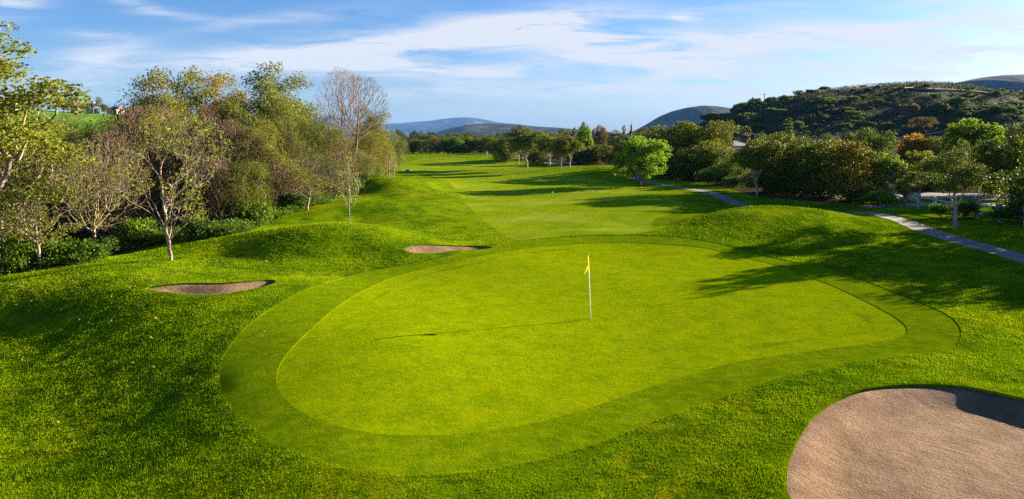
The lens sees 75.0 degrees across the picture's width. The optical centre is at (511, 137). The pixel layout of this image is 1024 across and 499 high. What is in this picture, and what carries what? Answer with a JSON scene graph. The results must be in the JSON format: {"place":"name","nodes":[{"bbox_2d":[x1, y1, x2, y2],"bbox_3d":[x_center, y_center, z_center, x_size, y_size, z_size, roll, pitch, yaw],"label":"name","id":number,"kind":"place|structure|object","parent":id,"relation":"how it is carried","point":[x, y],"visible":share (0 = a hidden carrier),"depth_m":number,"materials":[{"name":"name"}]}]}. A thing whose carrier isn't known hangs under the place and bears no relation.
{"place":"outdoors","nodes":[
{"label":"outdoors","id":0,"kind":"place"},
{"bbox_2d":[3,109,202,141],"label":"hill","id":1,"kind":"structure","parent":0,"point":[80,116],"depth_m":429.54,"materials":[{"name":"plant"}]},
{"bbox_2d":[251,116,615,137],"bbox_3d":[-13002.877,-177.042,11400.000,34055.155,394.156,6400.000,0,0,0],"label":"mountain","id":2,"kind":"structure","parent":0,"point":[435,126],"depth_m":10374.68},
{"bbox_2d":[0,138,1023,498],"bbox_3d":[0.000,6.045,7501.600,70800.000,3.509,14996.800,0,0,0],"label":"ground","id":3,"kind":"structure","parent":0,"point":[422,202],"depth_m":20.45,"materials":[{"name":"plant"}]},
{"bbox_2d":[0,226,48,271],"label":"shrub","id":4,"kind":"object","parent":3,"relation":"on","point":[15,251],"visible":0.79,"depth_m":30.93,"materials":[{"name":"green plant"}]},
{"bbox_2d":[0,117,72,261],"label":"sycamore tree","id":5,"kind":"object","parent":3,"relation":"on","point":[1,237],"visible":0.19,"depth_m":33.37,"materials":[{"name":"green plant"}]},
{"bbox_2d":[0,21,101,228],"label":"sycamore tree","id":6,"kind":"object","parent":3,"relation":"on","point":[13,142],"visible":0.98,"depth_m":29.65,"materials":[{"name":"green plant"}]},
{"bbox_2d":[0,151,103,268],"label":"sycamore tree","id":7,"kind":"object","parent":3,"relation":"on","point":[17,228],"visible":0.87,"depth_m":30.93,"materials":[{"name":"green plant"}]},
{"bbox_2d":[12,144,96,245],"bbox_3d":[-30.736,3.902,43.720,7.166,7.556,8.033,0,0,-21],"label":"bare willow","id":8,"kind":"object","parent":3,"relation":"on","point":[49,185],"visible":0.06,"depth_m":43.53,"materials":[{"name":"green plant"}]},
{"bbox_2d":[32,111,85,225],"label":"willow tree","id":9,"kind":"object","parent":3,"relation":"on","point":[72,133],"visible":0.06,"depth_m":52.06,"materials":[{"name":"green plant"}]},
{"bbox_2d":[41,184,103,248],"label":"willow tree","id":10,"kind":"object","parent":3,"relation":"on","point":[72,233],"visible":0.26,"depth_m":41.60,"materials":[{"name":"green plant"}]},
{"bbox_2d":[34,235,118,264],"bbox_3d":[-21.063,5.574,32.433,3.476,1.588,3.039,0,0,-24],"label":"shrub","id":11,"kind":"object","parent":3,"relation":"on","point":[70,247],"visible":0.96,"depth_m":32.19,"materials":[{"name":"green plant"}]},
{"bbox_2d":[37,135,154,239],"bbox_3d":[-22.993,3.349,36.987,5.987,7.081,5.823,0,0,-19],"label":"sycamore tree","id":12,"kind":"object","parent":3,"relation":"on","point":[97,189],"visible":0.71,"depth_m":36.64,"materials":[{"name":"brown plant"}]},
{"bbox_2d":[82,110,117,204],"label":"willow tree","id":13,"kind":"object","parent":3,"relation":"on","point":[89,133],"visible":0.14,"depth_m":53.46,"materials":[{"name":"green plant"}]},
{"bbox_2d":[52,131,153,238],"bbox_3d":[-25.692,3.331,42.069,6.061,7.594,6.227,0,0,41],"label":"bare willow","id":14,"kind":"object","parent":3,"relation":"on","point":[105,231],"visible":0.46,"depth_m":41.73,"materials":[{"name":"brown plant"}]},
{"bbox_2d":[78,99,150,208],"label":"willow tree","id":15,"kind":"object","parent":3,"relation":"on","point":[117,118],"visible":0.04,"depth_m":57.89,"materials":[{"name":"green plant"}]},
{"bbox_2d":[90,176,158,236],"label":"willow tree","id":16,"kind":"object","parent":3,"relation":"on","point":[131,198],"visible":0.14,"depth_m":43.85,"materials":[{"name":"green plant"}]},
{"bbox_2d":[104,119,157,214],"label":"cottonwood tree","id":17,"kind":"object","parent":3,"relation":"on","point":[131,142],"visible":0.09,"depth_m":46.93,"materials":[{"name":"green plant"}]},
{"bbox_2d":[94,107,167,206],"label":"bare willow","id":18,"kind":"object","parent":3,"relation":"on","point":[125,114],"visible":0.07,"depth_m":51.75,"materials":[{"name":"brown plant"}]},
{"bbox_2d":[109,216,158,244],"bbox_3d":[-21.626,5.554,38.026,2.595,2.248,2.219,0,0,-25],"label":"shrub","id":19,"kind":"object","parent":3,"relation":"on","point":[138,229],"visible":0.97,"depth_m":37.70,"materials":[{"name":"green plant"}]},
{"bbox_2d":[1,260,278,453],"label":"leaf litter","id":20,"kind":"object","parent":3,"relation":"on","point":[120,403],"visible":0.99,"depth_m":24.19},
{"bbox_2d":[92,102,207,224],"bbox_3d":[-24.951,2.217,46.258,7.886,9.504,7.692,0,0,28],"label":"bare willow","id":21,"kind":"object","parent":3,"relation":"on","point":[156,159],"visible":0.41,"depth_m":45.38,"materials":[{"name":"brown plant"}]},
{"bbox_2d":[114,65,193,205],"bbox_3d":[-32.559,0.221,60.329,7.128,13.705,6.313,0,0,24],"label":"cottonwood tree","id":22,"kind":"object","parent":3,"relation":"on","point":[149,99],"visible":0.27,"depth_m":59.48,"materials":[{"name":"green plant"}]},
{"bbox_2d":[142,89,188,221],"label":"cottonwood tree","id":23,"kind":"object","parent":3,"relation":"on","point":[163,99],"visible":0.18,"depth_m":50.87,"materials":[{"name":"green plant"}]},
{"bbox_2d":[106,109,235,260],"bbox_3d":[-16.175,2.406,32.002,5.518,7.481,5.650,-3,0,0],"label":"sycamore tree","id":24,"kind":"object","parent":3,"relation":"on","point":[188,165],"visible":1,"depth_m":31.68,"materials":[{"name":"green plant"}]},
{"bbox_2d":[151,112,210,220],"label":"bare willow","id":25,"kind":"object","parent":3,"relation":"on","point":[182,116],"visible":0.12,"depth_m":49.56,"materials":[{"name":"brown plant"}]},
{"bbox_2d":[0,172,375,274],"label":"undergrowth","id":26,"kind":"object","parent":3,"relation":"on","point":[204,233],"visible":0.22,"depth_m":38.02,"materials":[{"name":"green plant"}]},
{"bbox_2d":[152,64,233,160],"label":"cottonwood tree","id":27,"kind":"object","parent":3,"relation":"on","point":[195,93],"visible":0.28,"depth_m":62.83,"materials":[{"name":"green plant"}]},
{"bbox_2d":[155,155,237,220],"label":"bare willow","id":28,"kind":"object","parent":3,"relation":"on","point":[183,196],"visible":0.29,"depth_m":44.80,"materials":[{"name":"brown plant"}]},
{"bbox_2d":[179,214,219,238],"bbox_3d":[-17.997,5.203,38.404,2.186,1.849,2.114,0,0,-31],"label":"shrub","id":29,"kind":"object","parent":3,"relation":"on","point":[194,225],"visible":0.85,"depth_m":37.92,"materials":[{"name":"green plant"}]},
{"bbox_2d":[182,101,227,207],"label":"bare willow","id":30,"kind":"object","parent":3,"relation":"on","point":[205,107],"visible":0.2,"depth_m":49.85,"materials":[{"name":"brown plant"}]},
{"bbox_2d":[145,280,275,294],"bbox_3d":[-11.695,5.962,25.749,4.822,0.357,2.351,0,0,-17],"label":"sand bunker","id":31,"kind":"object","parent":3,"relation":"on","point":[204,288],"visible":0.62,"depth_m":26.39},
{"bbox_2d":[190,159,238,220],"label":"bare willow","id":32,"kind":"object","parent":3,"relation":"on","point":[218,204],"visible":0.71,"depth_m":44.19,"materials":[{"name":"brown plant"}]},
{"bbox_2d":[189,69,252,194],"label":"cottonwood tree","id":33,"kind":"object","parent":3,"relation":"on","point":[219,81],"visible":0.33,"depth_m":65.40,"materials":[{"name":"green plant"}]},
{"bbox_2d":[163,119,284,217],"bbox_3d":[-20.001,2.424,47.068,7.687,7.956,6.858,0,0,-10],"label":"bare willow","id":34,"kind":"object","parent":3,"relation":"on","point":[225,132],"visible":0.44,"depth_m":46.56,"materials":[{"name":"brown plant"}]},
{"bbox_2d":[208,223,253,233],"bbox_3d":[-15.994,5.371,38.611,2.659,0.782,2.274,0,0,15],"label":"shrub","id":35,"kind":"object","parent":3,"relation":"on","point":[242,227],"visible":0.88,"depth_m":38.25,"materials":[{"name":"green plant"}]},
{"bbox_2d":[217,100,250,167],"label":"poplar tree","id":36,"kind":"object","parent":3,"relation":"on","point":[236,112],"visible":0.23,"depth_m":50.70,"materials":[{"name":"green plant"}]},
{"bbox_2d":[215,83,261,146],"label":"willow tree","id":37,"kind":"object","parent":3,"relation":"on","point":[246,123],"visible":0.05,"depth_m":66.32,"materials":[{"name":"green plant"}]},
{"bbox_2d":[206,159,280,224],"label":"willow tree","id":38,"kind":"object","parent":3,"relation":"on","point":[244,193],"visible":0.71,"depth_m":44.74,"materials":[{"name":"green plant"}]},
{"bbox_2d":[229,195,273,225],"bbox_3d":[-17.537,5.067,45.113,2.913,2.652,2.547,0,0,-42],"label":"shrub","id":39,"kind":"object","parent":3,"relation":"on","point":[254,215],"visible":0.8,"depth_m":44.73,"materials":[{"name":"green plant"}]},
{"bbox_2d":[218,131,288,204],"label":"bare willow","id":40,"kind":"object","parent":3,"relation":"on","point":[261,156],"visible":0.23,"depth_m":47.45,"materials":[{"name":"brown plant"}]},
{"bbox_2d":[233,61,288,134],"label":"poplar tree","id":41,"kind":"object","parent":3,"relation":"on","point":[261,102],"visible":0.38,"depth_m":61.65,"materials":[{"name":"green plant"}]},
{"bbox_2d":[216,109,308,201],"bbox_3d":[-19.616,1.860,52.054,7.895,8.230,6.740,0,0,7],"label":"willow tree","id":42,"kind":"object","parent":3,"relation":"on","point":[259,122],"visible":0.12,"depth_m":51.44,"materials":[{"name":"green plant"}]},
{"bbox_2d":[234,120,292,189],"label":"cottonwood tree","id":43,"kind":"object","parent":3,"relation":"on","point":[271,153],"visible":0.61,"depth_m":47.75,"materials":[{"name":"green plant"}]},
{"bbox_2d":[260,96,303,157],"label":"cottonwood tree","id":44,"kind":"object","parent":3,"relation":"on","point":[277,120],"visible":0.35,"depth_m":54.99,"materials":[{"name":"green plant"}]},
{"bbox_2d":[262,157,304,203],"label":"bare willow","id":45,"kind":"object","parent":3,"relation":"on","point":[287,190],"visible":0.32,"depth_m":50.07,"materials":[{"name":"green plant"}]},
{"bbox_2d":[266,130,315,194],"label":"bare willow","id":46,"kind":"object","parent":3,"relation":"on","point":[294,138],"visible":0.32,"depth_m":52.81,"materials":[{"name":"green plant"}]},
{"bbox_2d":[274,191,309,208],"bbox_3d":[-16.469,4.812,49.663,2.411,1.750,2.819,0,0,14],"label":"shrub","id":47,"kind":"object","parent":3,"relation":"on","point":[292,200],"visible":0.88,"depth_m":49.31,"materials":[{"name":"green plant"}]},
{"bbox_2d":[259,71,325,140],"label":"cottonwood tree","id":48,"kind":"object","parent":3,"relation":"on","point":[297,106],"visible":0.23,"depth_m":65.32,"materials":[{"name":"green plant"}]},
{"bbox_2d":[267,153,341,210],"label":"sycamore tree","id":49,"kind":"object","parent":3,"relation":"on","point":[307,173],"visible":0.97,"depth_m":49.03,"materials":[{"name":"green plant"}]},
{"bbox_2d":[268,104,342,177],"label":"willow tree","id":50,"kind":"object","parent":3,"relation":"on","point":[319,129],"visible":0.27,"depth_m":57.72,"materials":[{"name":"green plant"}]},
{"bbox_2d":[284,139,347,197],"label":"willow tree","id":51,"kind":"object","parent":3,"relation":"on","point":[308,153],"visible":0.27,"depth_m":55.53,"materials":[{"name":"green plant"}]},
{"bbox_2d":[315,67,367,161],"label":"bare tree","id":52,"kind":"object","parent":3,"relation":"on","point":[338,101],"visible":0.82,"depth_m":71.98,"materials":[{"name":"brown plant"}]},
{"bbox_2d":[315,127,369,198],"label":"bare willow","id":53,"kind":"object","parent":3,"relation":"on","point":[344,143],"visible":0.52,"depth_m":59.68,"materials":[{"name":"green plant"}]},
{"bbox_2d":[335,152,363,223],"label":"young tree","id":54,"kind":"object","parent":3,"relation":"on","point":[350,195],"visible":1,"depth_m":36.13,"materials":[{"name":"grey plant"}]},
{"bbox_2d":[329,74,389,167],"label":"bare tree","id":55,"kind":"object","parent":3,"relation":"on","point":[354,134],"visible":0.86,"depth_m":74.82,"materials":[{"name":"brown plant"}]},
{"bbox_2d":[345,147,377,177],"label":"willow tree","id":56,"kind":"object","parent":3,"relation":"on","point":[368,170],"visible":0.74,"depth_m":71.57,"materials":[{"name":"green plant"}]},
{"bbox_2d":[338,125,389,169],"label":"willow tree","id":57,"kind":"object","parent":3,"relation":"on","point":[372,141],"visible":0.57,"depth_m":79.45,"materials":[{"name":"green plant"}]},
{"bbox_2d":[351,107,395,168],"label":"cottonwood tree","id":58,"kind":"object","parent":3,"relation":"on","point":[384,131],"visible":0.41,"depth_m":91.16,"materials":[{"name":"green plant"}]},
{"bbox_2d":[386,130,409,170],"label":"willow tree","id":59,"kind":"object","parent":3,"relation":"on","point":[400,156],"visible":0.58,"depth_m":117.44,"materials":[{"name":"green plant"}]},
{"bbox_2d":[404,244,492,252],"bbox_3d":[-3.270,5.737,34.378,4.633,0.465,1.474,0,0,-28],"label":"sand bunker","id":60,"kind":"object","parent":3,"relation":"on","point":[425,248],"visible":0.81,"depth_m":34.55},
{"bbox_2d":[490,137,516,162],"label":"oak tree","id":61,"kind":"object","parent":3,"relation":"on","point":[501,153],"visible":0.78,"depth_m":149.23,"materials":[{"name":"green plant"}]},
{"bbox_2d":[524,150,550,164],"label":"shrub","id":62,"kind":"object","parent":3,"relation":"on","point":[537,158],"visible":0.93,"depth_m":139.15,"materials":[{"name":"green plant"}]},
{"bbox_2d":[398,158,681,239],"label":"fairway","id":63,"kind":"structure","parent":3,"relation":"on","point":[517,201],"depth_m":63.26,"materials":[{"name":"plant"}]},
{"bbox_2d":[504,130,549,167],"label":"oak tree","id":64,"kind":"object","parent":63,"relation":"on","point":[524,142],"visible":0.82,"depth_m":125.57,"materials":[{"name":"green plant"}]},
{"bbox_2d":[533,134,561,166],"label":"oak tree","id":65,"kind":"object","parent":3,"relation":"on","point":[544,142],"visible":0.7,"depth_m":119.31,"materials":[{"name":"green plant"}]},
{"bbox_2d":[549,139,574,168],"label":"oak tree","id":66,"kind":"object","parent":3,"relation":"on","point":[556,148],"visible":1,"depth_m":110.89,"materials":[{"name":"green plant"}]},
{"bbox_2d":[553,134,585,166],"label":"oak tree","id":67,"kind":"object","parent":3,"relation":"on","point":[575,144],"visible":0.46,"depth_m":112.12,"materials":[{"name":"green plant"}]},
{"bbox_2d":[219,235,961,474],"bbox_3d":[3.259,5.880,25.085,23.037,0.572,26.834,0,0,0],"label":"green fringe","id":68,"kind":"object","parent":3,"relation":"on","point":[259,402],"visible":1,"depth_m":16.00,"materials":[{"name":"plant"}]},
{"bbox_2d":[276,243,906,434],"bbox_3d":[3.381,5.888,25.066,18.962,0.511,23.508,0,0,0],"label":"putting green","id":69,"kind":"object","parent":3,"relation":"on","point":[506,339],"visible":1,"depth_m":20.03,"materials":[{"name":"plant"}]},
{"bbox_2d":[579,144,605,164],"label":"oak tree","id":70,"kind":"object","parent":3,"relation":"on","point":[594,159],"visible":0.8,"depth_m":136.91,"materials":[{"name":"green plant"}]},
{"bbox_2d":[610,134,673,186],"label":"maple tree","id":71,"kind":"object","parent":3,"relation":"on","point":[648,152],"visible":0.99,"depth_m":79.96,"materials":[{"name":"green plant"}]},
{"bbox_2d":[641,121,710,160],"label":"oak tree","id":72,"kind":"object","parent":3,"relation":"on","point":[673,139],"visible":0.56,"depth_m":97.78,"materials":[{"name":"green plant"}]},
{"bbox_2d":[663,147,716,180],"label":"oak tree","id":73,"kind":"object","parent":3,"relation":"on","point":[685,156],"visible":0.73,"depth_m":88.45,"materials":[{"name":"green plant"}]},
{"bbox_2d":[678,119,743,161],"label":"oak tree","id":74,"kind":"object","parent":3,"relation":"on","point":[711,134],"visible":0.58,"depth_m":96.85,"materials":[{"name":"green plant"}]},
{"bbox_2d":[690,140,743,179],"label":"oak tree","id":75,"kind":"object","parent":3,"relation":"on","point":[723,152],"visible":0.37,"depth_m":89.05,"materials":[{"name":"green plant"}]},
{"bbox_2d":[702,157,751,184],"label":"oak tree","id":76,"kind":"object","parent":3,"relation":"on","point":[729,170],"visible":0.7,"depth_m":80.91,"materials":[{"name":"green plant"}]},
{"bbox_2d":[727,137,787,195],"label":"oak tree","id":77,"kind":"object","parent":3,"relation":"on","point":[756,156],"visible":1,"depth_m":66.39,"materials":[{"name":"green plant"}]},
{"bbox_2d":[737,164,781,192],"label":"oak tree","id":78,"kind":"object","parent":3,"relation":"on","point":[760,183],"visible":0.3,"depth_m":70.25,"materials":[{"name":"green plant"}]},
{"bbox_2d":[755,131,803,167],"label":"oak tree","id":79,"kind":"object","parent":3,"relation":"on","point":[782,139],"visible":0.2,"depth_m":72.06,"materials":[{"name":"green plant"}]},
{"bbox_2d":[762,158,817,197],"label":"oak tree","id":80,"kind":"object","parent":3,"relation":"on","point":[785,175],"visible":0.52,"depth_m":66.64,"materials":[{"name":"green plant"}]},
{"bbox_2d":[777,135,828,172],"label":"oak tree","id":81,"kind":"object","parent":3,"relation":"on","point":[796,148],"visible":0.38,"depth_m":68.06,"materials":[{"name":"green plant"}]},
{"bbox_2d":[786,159,831,198],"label":"oak tree","id":82,"kind":"object","parent":3,"relation":"on","point":[809,189],"visible":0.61,"depth_m":64.28,"materials":[{"name":"green plant"}]},
{"bbox_2d":[801,138,869,196],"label":"oak tree","id":83,"kind":"object","parent":3,"relation":"on","point":[805,153],"visible":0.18,"depth_m":66.01,"materials":[{"name":"green plant"}]},
{"bbox_2d":[806,137,888,203],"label":"oak tree","id":84,"kind":"object","parent":3,"relation":"on","point":[840,173],"visible":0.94,"depth_m":61.21,"materials":[{"name":"green plant"}]},
{"bbox_2d":[852,188,896,204],"bbox_3d":[32.426,5.373,59.798,3.146,1.779,3.254,0,0,1],"label":"shrub","id":85,"kind":"object","parent":3,"relation":"on","point":[871,195],"visible":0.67,"depth_m":59.30,"materials":[{"name":"green plant"}]},
{"bbox_2d":[854,126,898,173],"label":"oak tree","id":86,"kind":"object","parent":3,"relation":"on","point":[883,144],"visible":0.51,"depth_m":77.64,"materials":[{"name":"green plant"}]},
{"bbox_2d":[869,149,910,202],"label":"sycamore tree","id":87,"kind":"object","parent":3,"relation":"on","point":[894,165],"visible":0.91,"depth_m":60.24,"materials":[{"name":"green plant"}]},
{"bbox_2d":[891,179,915,205],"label":"sycamore tree","id":88,"kind":"object","parent":3,"relation":"on","point":[902,184],"visible":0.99,"depth_m":57.89,"materials":[{"name":"green plant"}]},
{"bbox_2d":[787,384,1023,498],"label":"sand bunker","id":89,"kind":"object","parent":3,"relation":"on","point":[922,441],"visible":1,"depth_m":12.71},
{"bbox_2d":[895,150,939,198],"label":"sycamore tree","id":90,"kind":"object","parent":3,"relation":"on","point":[919,156],"visible":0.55,"depth_m":62.68,"materials":[{"name":"green plant"}]},
{"bbox_2d":[896,133,942,160],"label":"maple tree","id":91,"kind":"object","parent":3,"relation":"on","point":[910,143],"visible":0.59,"depth_m":94.16,"materials":[{"name":"green plant"}]},
{"bbox_2d":[913,147,995,228],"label":"spreading tree","id":92,"kind":"object","parent":3,"relation":"on","point":[961,179],"visible":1,"depth_m":42.31,"materials":[{"name":"green plant"}]},
{"bbox_2d":[891,187,1023,225],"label":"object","id":93,"kind":"object","parent":3,"relation":"on","point":[918,197],"visible":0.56,"depth_m":52.29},
{"bbox_2d":[949,198,979,218],"bbox_3d":[32.400,5.173,47.884,1.956,1.711,1.891,0,0,8],"label":"shrub","id":94,"kind":"object","parent":3,"relation":"on","point":[965,208],"visible":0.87,"depth_m":47.50,"materials":[{"name":"green plant"}]},
{"bbox_2d":[938,117,1007,164],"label":"maple tree","id":95,"kind":"object","parent":3,"relation":"on","point":[974,131],"visible":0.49,"depth_m":97.14,"materials":[{"name":"green plant"}]},
{"bbox_2d":[967,143,1012,196],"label":"oak tree","id":96,"kind":"object","parent":3,"relation":"on","point":[990,191],"visible":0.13,"depth_m":67.27,"materials":[{"name":"green plant"}]},
{"bbox_2d":[971,132,1023,186],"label":"oak tree","id":97,"kind":"object","parent":3,"relation":"on","point":[1005,154],"visible":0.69,"depth_m":61.88,"materials":[{"name":"green plant"}]},
{"bbox_2d":[983,166,1023,205],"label":"oak tree","id":98,"kind":"object","parent":3,"relation":"on","point":[1011,196],"visible":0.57,"depth_m":50.90,"materials":[{"name":"green plant"}]},
{"bbox_2d":[983,198,1023,223],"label":"shrub","id":99,"kind":"object","parent":3,"relation":"on","point":[1011,209],"visible":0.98,"depth_m":44.20,"materials":[{"name":"green plant"}]},
{"bbox_2d":[1004,122,1023,165],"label":"oak tree","id":100,"kind":"object","parent":3,"relation":"on","point":[1018,127],"visible":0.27,"depth_m":66.85,"materials":[{"name":"green plant"}]},
{"bbox_2d":[0,0,1023,133],"label":"sky","id":101,"kind":"structure","parent":0,"point":[608,64],"materials":[{"name":"blue"}]},
{"bbox_2d":[435,123,615,138],"bbox_3d":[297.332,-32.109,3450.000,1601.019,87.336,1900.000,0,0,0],"label":"hill","id":102,"kind":"structure","parent":0,"point":[486,129],"depth_m":3112.82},
{"bbox_2d":[626,105,730,136],"bbox_3d":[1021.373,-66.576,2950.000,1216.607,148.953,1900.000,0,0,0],"label":"hill","id":103,"kind":"structure","parent":0,"point":[687,114],"depth_m":2690.02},
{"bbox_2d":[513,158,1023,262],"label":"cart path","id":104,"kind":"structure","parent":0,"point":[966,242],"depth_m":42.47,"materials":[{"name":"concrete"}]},
{"bbox_2d":[669,84,1023,145],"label":"hill","id":105,"kind":"structure","parent":0,"point":[883,108],"depth_m":266.94,"materials":[{"name":"plant"}]},
{"bbox_2d":[694,80,1023,148],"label":"scrub","id":106,"kind":"object","parent":105,"relation":"on","point":[894,83],"visible":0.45,"depth_m":270.95,"materials":[{"name":"green plant"}]},
{"bbox_2d":[907,116,939,131],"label":"oak tree","id":107,"kind":"object","parent":105,"relation":"on","point":[920,122],"visible":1,"depth_m":237.56,"materials":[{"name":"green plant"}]},
{"bbox_2d":[815,191,1007,199],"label":"road","id":108,"kind":"structure","parent":0,"point":[974,196],"depth_m":66.38,"materials":[{"name":"asphalt"}]},
{"bbox_2d":[859,203,1004,207],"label":"sidewalk","id":109,"kind":"structure","parent":0,"point":[891,205],"depth_m":58.30,"materials":[{"name":"concrete"}]},
{"bbox_2d":[961,74,1023,90],"bbox_3d":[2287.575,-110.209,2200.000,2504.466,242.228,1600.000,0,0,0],"label":"hill","id":110,"kind":"structure","parent":0,"point":[1010,82],"depth_m":2090.88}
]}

